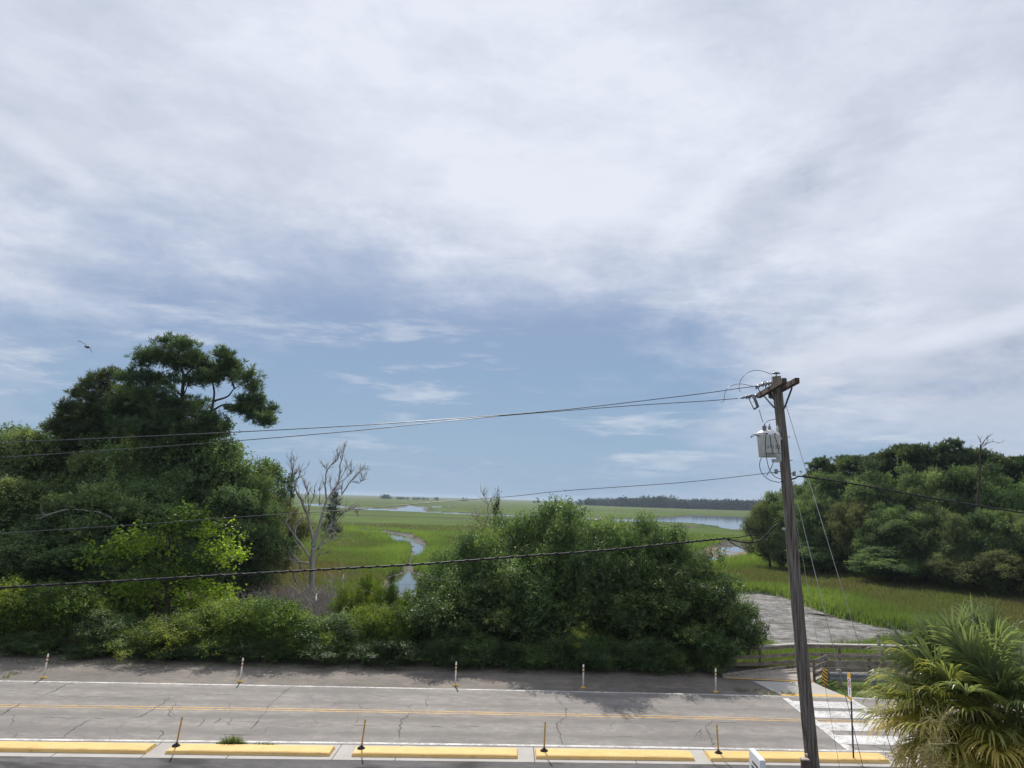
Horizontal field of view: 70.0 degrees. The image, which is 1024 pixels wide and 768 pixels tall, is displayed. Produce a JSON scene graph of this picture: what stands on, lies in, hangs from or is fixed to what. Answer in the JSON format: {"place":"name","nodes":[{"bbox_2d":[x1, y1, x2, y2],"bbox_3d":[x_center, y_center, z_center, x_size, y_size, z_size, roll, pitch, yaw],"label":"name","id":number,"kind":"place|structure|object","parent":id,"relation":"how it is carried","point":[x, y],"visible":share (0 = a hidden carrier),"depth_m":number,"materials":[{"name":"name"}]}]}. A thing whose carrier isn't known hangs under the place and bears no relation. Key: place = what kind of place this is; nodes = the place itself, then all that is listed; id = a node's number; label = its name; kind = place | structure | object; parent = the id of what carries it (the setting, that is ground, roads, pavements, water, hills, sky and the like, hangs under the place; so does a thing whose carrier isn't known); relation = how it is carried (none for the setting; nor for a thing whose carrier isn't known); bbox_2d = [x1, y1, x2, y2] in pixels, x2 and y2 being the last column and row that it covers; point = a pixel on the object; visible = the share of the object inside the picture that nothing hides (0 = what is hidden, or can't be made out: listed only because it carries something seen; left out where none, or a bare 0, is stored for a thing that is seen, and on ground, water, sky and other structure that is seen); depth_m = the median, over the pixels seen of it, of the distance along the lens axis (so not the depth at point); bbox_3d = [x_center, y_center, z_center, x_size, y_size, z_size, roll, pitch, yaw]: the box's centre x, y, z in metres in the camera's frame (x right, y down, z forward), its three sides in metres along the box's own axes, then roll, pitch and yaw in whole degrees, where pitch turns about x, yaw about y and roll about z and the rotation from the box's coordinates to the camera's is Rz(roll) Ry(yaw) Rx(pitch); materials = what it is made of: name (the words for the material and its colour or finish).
{"place":"outdoors","nodes":[
{"label":"outdoors","id":0,"kind":"place"},
{"bbox_2d":[0,653,841,695],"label":"shoulder","id":1,"kind":"object","parent":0,"point":[563,679],"visible":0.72,"depth_m":33.57},
{"bbox_2d":[0,629,74,656],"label":"shrub","id":2,"kind":"object","parent":1,"relation":"on","point":[30,643],"visible":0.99,"depth_m":35.69,"materials":[{"name":"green plant"}]},
{"bbox_2d":[127,606,222,661],"bbox_3d":[-16.793,12.779,37.106,4.741,2.683,6.422,1,-9,4],"label":"shrub","id":3,"kind":"object","parent":1,"relation":"on","point":[163,626],"visible":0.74,"depth_m":35.87,"materials":[{"name":"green plant"}]},
{"bbox_2d":[212,631,265,663],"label":"shrub","id":4,"kind":"object","parent":1,"relation":"on","point":[238,646],"visible":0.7,"depth_m":35.47,"materials":[{"name":"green plant"}]},
{"bbox_2d":[237,634,319,663],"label":"shrub","id":5,"kind":"object","parent":1,"relation":"on","point":[272,650],"visible":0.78,"depth_m":35.53,"materials":[{"name":"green plant"}]},
{"bbox_2d":[292,635,355,665],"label":"shrub","id":6,"kind":"object","parent":1,"relation":"on","point":[328,655],"visible":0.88,"depth_m":35.39,"materials":[{"name":"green plant"}]},
{"bbox_2d":[291,607,369,659],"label":"shrub","id":7,"kind":"object","parent":1,"relation":"on","point":[341,627],"visible":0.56,"depth_m":36.61,"materials":[{"name":"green plant"}]},
{"bbox_2d":[356,600,430,660],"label":"shrub","id":8,"kind":"object","parent":1,"relation":"on","point":[400,615],"visible":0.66,"depth_m":37.01,"materials":[{"name":"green plant"}]},
{"bbox_2d":[366,633,440,669],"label":"shrub","id":9,"kind":"object","parent":1,"relation":"on","point":[390,648],"visible":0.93,"depth_m":35.60,"materials":[{"name":"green plant"}]},
{"bbox_2d":[415,631,481,670],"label":"shrub","id":10,"kind":"object","parent":1,"relation":"on","point":[447,646],"visible":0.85,"depth_m":35.83,"materials":[{"name":"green plant"}]},
{"bbox_2d":[1,658,905,697],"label":"verge grass","id":11,"kind":"structure","parent":1,"relation":"on","point":[680,674],"depth_m":34.45,"materials":[{"name":"plant"}]},
{"bbox_2d":[448,631,514,668],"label":"shrub","id":12,"kind":"object","parent":1,"relation":"on","point":[489,648],"visible":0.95,"depth_m":35.65,"materials":[{"name":"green plant"}]},
{"bbox_2d":[497,637,564,673],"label":"shrub","id":13,"kind":"object","parent":1,"relation":"on","point":[521,652],"visible":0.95,"depth_m":35.64,"materials":[{"name":"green plant"}]},
{"bbox_2d":[516,626,600,675],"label":"shrub","id":14,"kind":"object","parent":1,"relation":"on","point":[560,645],"visible":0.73,"depth_m":35.91,"materials":[{"name":"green plant"}]},
{"bbox_2d":[567,633,628,672],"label":"shrub","id":15,"kind":"object","parent":1,"relation":"on","point":[605,648],"visible":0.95,"depth_m":35.59,"materials":[{"name":"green plant"}]},
{"bbox_2d":[601,630,682,675],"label":"shrub","id":16,"kind":"object","parent":1,"relation":"on","point":[644,643],"visible":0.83,"depth_m":35.84,"materials":[{"name":"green plant"}]},
{"bbox_2d":[627,639,705,674],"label":"shrub","id":17,"kind":"object","parent":1,"relation":"on","point":[673,661],"visible":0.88,"depth_m":35.81,"materials":[{"name":"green plant"}]},
{"bbox_2d":[678,638,737,675],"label":"shrub","id":18,"kind":"object","parent":1,"relation":"on","point":[709,659],"visible":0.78,"depth_m":35.88,"materials":[{"name":"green plant"}]},
{"bbox_2d":[722,664,919,681],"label":"boardwalk","id":19,"kind":"structure","parent":1,"relation":"on","point":[775,673],"depth_m":36.07,"materials":[{"name":"wood"}]},
{"bbox_2d":[721,643,1020,670],"bbox_3d":[23.645,14.418,38.438,26.654,1.180,1.297,3,-9,-6],"label":"wooden railing","id":20,"kind":"object","parent":19,"relation":"on","point":[838,646],"visible":0.27,"depth_m":37.85,"materials":[{"name":"wood"}]},
{"bbox_2d":[812,654,1023,681],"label":"wooden railing","id":21,"kind":"object","parent":19,"relation":"attached to","point":[868,663],"visible":0.48,"depth_m":36.13,"materials":[{"name":"wood"}]},
{"bbox_2d":[0,756,921,767],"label":"parking lot","id":22,"kind":"structure","parent":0,"point":[59,762],"depth_m":22.43,"materials":[{"name":"concrete"}]},
{"bbox_2d":[0,741,928,766],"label":"kerb strip","id":23,"kind":"object","parent":22,"relation":"on","point":[525,754],"visible":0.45,"depth_m":23.30,"materials":[{"name":"concrete"}]},
{"bbox_2d":[0,741,156,753],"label":"kerb block","id":24,"kind":"structure","parent":23,"relation":"on","point":[76,747],"depth_m":22.93,"materials":[{"name":"yellow concrete"}]},
{"bbox_2d":[165,744,334,755],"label":"kerb block","id":25,"kind":"structure","parent":23,"relation":"on","point":[256,749],"depth_m":23.15,"materials":[{"name":"yellow concrete"}]},
{"bbox_2d":[351,746,517,758],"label":"kerb block","id":26,"kind":"structure","parent":23,"relation":"on","point":[435,752],"depth_m":23.41,"materials":[{"name":"yellow concrete"}]},
{"bbox_2d":[535,748,694,760],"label":"kerb block","id":27,"kind":"structure","parent":23,"relation":"on","point":[621,754],"depth_m":23.68,"materials":[{"name":"yellow concrete"}]},
{"bbox_2d":[704,751,889,762],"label":"kerb block","id":28,"kind":"structure","parent":23,"relation":"on","point":[783,756],"depth_m":23.98,"materials":[{"name":"concrete"}]},
{"bbox_2d":[721,370,819,767],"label":"utility pole","id":29,"kind":"object","parent":22,"relation":"on","point":[776,388],"visible":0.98,"depth_m":15.47,"materials":[{"name":"wood"}]},
{"bbox_2d":[0,386,756,442],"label":"power line","id":30,"kind":"object","parent":29,"relation":"attached to","point":[365,424],"visible":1,"depth_m":14.51,"materials":[{"name":"metal"}]},
{"bbox_2d":[0,523,783,588],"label":"telephone cable","id":31,"kind":"object","parent":29,"relation":"attached to","point":[216,575],"visible":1,"depth_m":14.11,"materials":[{"name":"black rubber"}]},
{"bbox_2d":[750,424,781,482],"bbox_3d":[5.457,1.476,15.654,0.594,1.276,0.804,-2,-10,23],"label":"transformer","id":32,"kind":"object","parent":29,"relation":"attached to","point":[769,442],"visible":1,"depth_m":15.49,"materials":[{"name":"grey metal"}]},
{"bbox_2d":[851,594,1023,767],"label":"palm tree","id":33,"kind":"object","parent":22,"relation":"on","point":[972,667],"visible":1,"depth_m":10.54,"materials":[{"name":"green plant"}]},
{"bbox_2d":[0,680,1021,752],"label":"road","id":34,"kind":"structure","parent":0,"point":[32,722],"depth_m":27.39,"materials":[{"name":"grey asphalt"}]},
{"bbox_2d":[0,704,873,722],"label":"line","id":35,"kind":"object","parent":34,"relation":"on","point":[421,712],"visible":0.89,"depth_m":27.97,"materials":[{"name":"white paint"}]},
{"bbox_2d":[0,739,896,752],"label":"road line","id":36,"kind":"object","parent":34,"relation":"on","point":[437,744],"visible":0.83,"depth_m":24.51,"materials":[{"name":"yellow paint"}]},
{"bbox_2d":[0,680,907,699],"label":"road line","id":37,"kind":"object","parent":34,"relation":"on","point":[423,688],"visible":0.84,"depth_m":31.53,"materials":[{"name":"white paint"}]},
{"bbox_2d":[0,493,1023,751],"bbox_3d":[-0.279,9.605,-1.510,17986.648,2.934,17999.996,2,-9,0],"label":"ground","id":38,"kind":"structure","parent":0,"point":[782,621],"depth_m":282.37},
{"bbox_2d":[0,473,70,543],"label":"oak tree","id":39,"kind":"object","parent":38,"relation":"on","point":[15,492],"visible":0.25,"depth_m":50.73,"materials":[{"name":"green plant"}]},
{"bbox_2d":[0,570,76,644],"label":"shrub","id":40,"kind":"object","parent":38,"relation":"on","point":[10,583],"visible":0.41,"depth_m":36.92,"materials":[{"name":"green plant"}]},
{"bbox_2d":[0,423,84,490],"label":"oak tree","id":41,"kind":"object","parent":38,"relation":"on","point":[30,467],"visible":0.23,"depth_m":59.41,"materials":[{"name":"green plant"}]},
{"bbox_2d":[0,519,108,614],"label":"oak tree","id":42,"kind":"object","parent":38,"relation":"on","point":[35,556],"visible":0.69,"depth_m":45.98,"materials":[{"name":"green plant"}]},
{"bbox_2d":[0,575,118,647],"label":"shrub","id":43,"kind":"object","parent":38,"relation":"on","point":[80,599],"visible":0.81,"depth_m":36.79,"materials":[{"name":"green plant"}]},
{"bbox_2d":[0,474,163,552],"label":"oak tree","id":44,"kind":"object","parent":38,"relation":"on","point":[59,506],"visible":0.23,"depth_m":50.13,"materials":[{"name":"green plant"}]},
{"bbox_2d":[38,364,134,443],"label":"pine tree","id":45,"kind":"object","parent":38,"relation":"on","point":[60,423],"visible":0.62,"depth_m":60.49,"materials":[{"name":"green plant"}]},
{"bbox_2d":[57,605,138,657],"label":"shrub","id":46,"kind":"object","parent":38,"relation":"on","point":[101,629],"visible":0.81,"depth_m":36.20,"materials":[{"name":"green plant"}]},
{"bbox_2d":[36,428,174,497],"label":"oak tree","id":47,"kind":"object","parent":38,"relation":"on","point":[87,464],"visible":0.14,"depth_m":58.03,"materials":[{"name":"green plant"}]},
{"bbox_2d":[55,538,172,617],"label":"oak tree","id":48,"kind":"object","parent":38,"relation":"on","point":[98,570],"visible":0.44,"depth_m":46.88,"materials":[{"name":"green plant"}]},
{"bbox_2d":[95,626,169,662],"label":"shrub","id":49,"kind":"object","parent":38,"relation":"on","point":[132,640],"visible":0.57,"depth_m":35.54,"materials":[{"name":"green plant"}]},
{"bbox_2d":[56,467,215,607],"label":"oak tree","id":50,"kind":"object","parent":38,"relation":"on","point":[142,498],"visible":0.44,"depth_m":50.02,"materials":[{"name":"green plant"}]},
{"bbox_2d":[67,496,251,636],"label":"vine covered tree","id":51,"kind":"object","parent":38,"relation":"on","point":[140,606],"visible":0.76,"depth_m":43.25,"materials":[{"name":"green plant"}]},
{"bbox_2d":[87,419,234,597],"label":"oak tree","id":52,"kind":"object","parent":38,"relation":"on","point":[161,459],"visible":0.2,"depth_m":56.89,"materials":[{"name":"green plant"}]},
{"bbox_2d":[95,331,281,604],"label":"pine tree","id":53,"kind":"object","parent":38,"relation":"on","point":[147,411],"visible":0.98,"depth_m":57.38,"materials":[{"name":"green plant"}]},
{"bbox_2d":[157,593,274,657],"bbox_3d":[-14.421,12.572,37.398,5.268,3.594,7.051,2,-9,0],"label":"shrub","id":54,"kind":"object","parent":38,"relation":"on","point":[214,608],"visible":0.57,"depth_m":36.44,"materials":[{"name":"green plant"}]},
{"bbox_2d":[157,482,298,597],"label":"oak tree","id":55,"kind":"object","parent":38,"relation":"on","point":[232,501],"visible":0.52,"depth_m":53.97,"materials":[{"name":"green plant"}]},
{"bbox_2d":[180,416,296,501],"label":"oak tree","id":56,"kind":"object","parent":38,"relation":"on","point":[226,471],"visible":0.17,"depth_m":60.26,"materials":[{"name":"green plant"}]},
{"bbox_2d":[190,515,290,601],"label":"oak tree","id":57,"kind":"object","parent":38,"relation":"on","point":[275,562],"visible":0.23,"depth_m":55.63,"materials":[{"name":"green plant"}]},
{"bbox_2d":[235,459,288,595],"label":"oak tree","id":58,"kind":"object","parent":38,"relation":"on","point":[265,482],"visible":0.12,"depth_m":58.74,"materials":[{"name":"green plant"}]},
{"bbox_2d":[210,590,315,657],"bbox_3d":[-12.601,12.564,37.322,6.449,3.689,4.761,-1,-9,16],"label":"shrub","id":59,"kind":"object","parent":38,"relation":"on","point":[279,612],"visible":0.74,"depth_m":36.43,"materials":[{"name":"green plant"}]},
{"bbox_2d":[266,488,316,585],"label":"oak tree","id":60,"kind":"object","parent":38,"relation":"on","point":[302,529],"visible":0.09,"depth_m":65.49,"materials":[{"name":"green plant"}]},
{"bbox_2d":[264,609,336,660],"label":"shrub","id":61,"kind":"object","parent":38,"relation":"on","point":[289,633],"visible":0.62,"depth_m":36.04,"materials":[{"name":"green plant"}]},
{"bbox_2d":[215,573,404,632],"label":"dry brush","id":62,"kind":"object","parent":38,"relation":"on","point":[319,606],"visible":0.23,"depth_m":53.33,"materials":[{"name":"plant"}]},
{"bbox_2d":[269,440,369,596],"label":"dead tree","id":63,"kind":"object","parent":38,"relation":"on","point":[314,538],"visible":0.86,"depth_m":62.88,"materials":[{"name":"grey wood"}]},
{"bbox_2d":[324,581,368,625],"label":"shrub","id":64,"kind":"object","parent":38,"relation":"on","point":[342,596],"visible":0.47,"depth_m":47.94,"materials":[{"name":"green plant"}]},
{"bbox_2d":[320,598,405,659],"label":"shrub","id":65,"kind":"object","parent":38,"relation":"on","point":[364,611],"visible":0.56,"depth_m":36.92,"materials":[{"name":"green plant"}]},
{"bbox_2d":[422,523,499,606],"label":"oak tree","id":66,"kind":"object","parent":38,"relation":"on","point":[462,552],"visible":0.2,"depth_m":40.72,"materials":[{"name":"green plant"}]},
{"bbox_2d":[400,566,524,660],"bbox_3d":[-2.644,12.545,39.138,6.207,5.458,8.126,-9,-14,49],"label":"oak tree","id":67,"kind":"object","parent":38,"relation":"on","point":[432,599],"visible":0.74,"depth_m":37.81,"materials":[{"name":"green plant"}]},
{"bbox_2d":[437,600,561,664],"bbox_3d":[-0.876,13.106,38.716,8.022,3.798,6.128,-2,-10,23],"label":"oak tree","id":68,"kind":"object","parent":38,"relation":"on","point":[500,626],"visible":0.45,"depth_m":37.04,"materials":[{"name":"green plant"}]},
{"bbox_2d":[461,504,544,657],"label":"oak tree","id":69,"kind":"object","parent":38,"relation":"on","point":[510,535],"visible":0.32,"depth_m":40.69,"materials":[{"name":"green plant"}]},
{"bbox_2d":[458,540,604,651],"bbox_3d":[1.122,11.816,39.589,7.670,7.094,7.899,5,-9,-20],"label":"bush","id":70,"kind":"object","parent":38,"relation":"on","point":[537,600],"visible":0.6,"depth_m":37.51,"materials":[{"name":"green plant"}]},
{"bbox_2d":[505,492,623,660],"bbox_3d":[2.748,10.749,39.778,7.140,9.889,7.353,-3,-10,27],"label":"bush","id":71,"kind":"object","parent":38,"relation":"on","point":[558,527],"visible":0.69,"depth_m":38.08,"materials":[{"name":"green plant"}]},
{"bbox_2d":[552,517,649,643],"bbox_3d":[4.942,11.579,40.371,5.776,8.632,6.102,-1,-9,16],"label":"bush","id":72,"kind":"object","parent":38,"relation":"on","point":[609,539],"visible":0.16,"depth_m":39.20,"materials":[{"name":"green plant"}]},
{"bbox_2d":[192,522,1023,665],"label":"marsh grass","id":73,"kind":"structure","parent":38,"relation":"on","point":[872,602],"depth_m":87.83,"materials":[{"name":"green plant"}]},
{"bbox_2d":[565,552,722,652],"bbox_3d":[6.458,12.045,38.703,7.540,6.127,7.765,5,-10,-21],"label":"bush","id":74,"kind":"object","parent":38,"relation":"on","point":[632,610],"visible":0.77,"depth_m":37.40,"materials":[{"name":"green plant"}]},
{"bbox_2d":[533,494,767,510],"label":"wood","id":75,"kind":"object","parent":38,"relation":"on","point":[659,501],"visible":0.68,"depth_m":1505.36,"materials":[{"name":"green plant"}]},
{"bbox_2d":[620,510,690,664],"bbox_3d":[7.650,11.407,40.127,5.234,9.174,5.530,2,-9,0],"label":"oak tree","id":76,"kind":"object","parent":38,"relation":"on","point":[636,537],"visible":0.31,"depth_m":39.61,"materials":[{"name":"green plant"}]},
{"bbox_2d":[617,616,756,669],"bbox_3d":[9.188,13.422,37.997,7.457,2.915,5.696,-6,-12,40],"label":"oak tree","id":77,"kind":"object","parent":38,"relation":"on","point":[694,635],"visible":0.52,"depth_m":36.34,"materials":[{"name":"green plant"}]},
{"bbox_2d":[645,530,735,664],"bbox_3d":[9.419,11.960,40.319,5.509,8.039,5.214,1,-9,3],"label":"oak tree","id":78,"kind":"object","parent":38,"relation":"on","point":[706,565],"visible":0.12,"depth_m":39.67,"materials":[{"name":"green plant"}]},
{"bbox_2d":[642,563,761,665],"bbox_3d":[9.647,12.318,38.493,6.948,5.695,7.340,-1,-9,14],"label":"bush","id":79,"kind":"object","parent":38,"relation":"on","point":[725,586],"visible":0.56,"depth_m":37.37,"materials":[{"name":"green plant"}]},
{"bbox_2d":[693,593,772,667],"bbox_3d":[11.279,13.024,38.278,5.188,4.160,3.963,-7,-12,44],"label":"oak tree","id":80,"kind":"object","parent":38,"relation":"on","point":[751,631],"visible":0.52,"depth_m":37.11,"materials":[{"name":"green plant"}]},
{"bbox_2d":[737,498,781,565],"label":"oak tree","id":81,"kind":"object","parent":38,"relation":"on","point":[752,525],"visible":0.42,"depth_m":119.37,"materials":[{"name":"green plant"}]},
{"bbox_2d":[766,492,816,566],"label":"oak tree","id":82,"kind":"object","parent":38,"relation":"on","point":[779,517],"visible":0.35,"depth_m":114.61,"materials":[{"name":"green plant"}]},
{"bbox_2d":[785,534,852,573],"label":"oak tree","id":83,"kind":"object","parent":38,"relation":"on","point":[821,556],"visible":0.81,"depth_m":105.55,"materials":[{"name":"green plant"}]},
{"bbox_2d":[797,496,848,571],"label":"oak tree","id":84,"kind":"object","parent":38,"relation":"on","point":[814,522],"visible":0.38,"depth_m":109.29,"materials":[{"name":"green plant"}]},
{"bbox_2d":[798,469,853,568],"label":"oak tree","id":85,"kind":"object","parent":38,"relation":"on","point":[824,489],"visible":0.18,"depth_m":113.97,"materials":[{"name":"green plant"}]},
{"bbox_2d":[823,497,895,574],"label":"oak tree","id":86,"kind":"object","parent":38,"relation":"on","point":[847,523],"visible":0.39,"depth_m":103.82,"materials":[{"name":"green plant"}]},
{"bbox_2d":[837,456,926,517],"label":"oak tree","id":87,"kind":"object","parent":38,"relation":"on","point":[873,479],"visible":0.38,"depth_m":107.70,"materials":[{"name":"green plant"}]},
{"bbox_2d":[849,499,914,577],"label":"oak tree","id":88,"kind":"object","parent":38,"relation":"on","point":[883,515],"visible":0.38,"depth_m":98.26,"materials":[{"name":"green plant"}]},
{"bbox_2d":[843,545,924,582],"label":"oak tree","id":89,"kind":"object","parent":38,"relation":"on","point":[889,562],"visible":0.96,"depth_m":92.96,"materials":[{"name":"green plant"}]},
{"bbox_2d":[890,441,940,489],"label":"pine tree","id":90,"kind":"object","parent":38,"relation":"on","point":[914,453],"visible":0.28,"depth_m":113.91,"materials":[{"name":"green plant"}]},
{"bbox_2d":[878,502,960,582],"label":"oak tree","id":91,"kind":"object","parent":38,"relation":"on","point":[910,533],"visible":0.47,"depth_m":94.13,"materials":[{"name":"green plant"}]},
{"bbox_2d":[886,460,959,516],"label":"oak tree","id":92,"kind":"object","parent":38,"relation":"on","point":[912,481],"visible":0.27,"depth_m":104.20,"materials":[{"name":"green plant"}]},
{"bbox_2d":[908,506,980,585],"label":"oak tree","id":93,"kind":"object","parent":38,"relation":"on","point":[953,526],"visible":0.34,"depth_m":91.22,"materials":[{"name":"green plant"}]},
{"bbox_2d":[910,538,979,588],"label":"oak tree","id":94,"kind":"object","parent":38,"relation":"on","point":[945,550],"visible":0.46,"depth_m":89.47,"materials":[{"name":"green plant"}]},
{"bbox_2d":[919,436,971,494],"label":"pine tree","id":95,"kind":"object","parent":38,"relation":"on","point":[941,460],"visible":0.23,"depth_m":112.00,"materials":[{"name":"green plant"}]},
{"bbox_2d":[935,462,1002,520],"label":"oak tree","id":96,"kind":"object","parent":38,"relation":"on","point":[964,477],"visible":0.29,"depth_m":101.24,"materials":[{"name":"green plant"}]},
{"bbox_2d":[919,549,1023,596],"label":"oak tree","id":97,"kind":"object","parent":38,"relation":"on","point":[992,571],"visible":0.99,"depth_m":83.83,"materials":[{"name":"green plant"}]},
{"bbox_2d":[952,507,1023,562],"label":"oak tree","id":98,"kind":"object","parent":38,"relation":"on","point":[982,541],"visible":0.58,"depth_m":88.14,"materials":[{"name":"green plant"}]},
{"bbox_2d":[952,460,1023,519],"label":"oak tree","id":99,"kind":"object","parent":38,"relation":"on","point":[1003,493],"visible":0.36,"depth_m":98.23,"materials":[{"name":"green plant"}]},
{"bbox_2d":[982,510,1023,593],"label":"oak tree","id":100,"kind":"object","parent":38,"relation":"on","point":[1017,521],"visible":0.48,"depth_m":85.91,"materials":[{"name":"green plant"}]},
{"bbox_2d":[0,0,1023,501],"label":"sky","id":101,"kind":"structure","parent":0,"point":[393,211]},
{"bbox_2d":[301,503,829,621],"bbox_3d":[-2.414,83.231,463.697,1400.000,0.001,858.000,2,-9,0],"label":"water","id":102,"kind":"structure","parent":0,"point":[728,522],"depth_m":413.34,"materials":[{"name":"blue liquid"}]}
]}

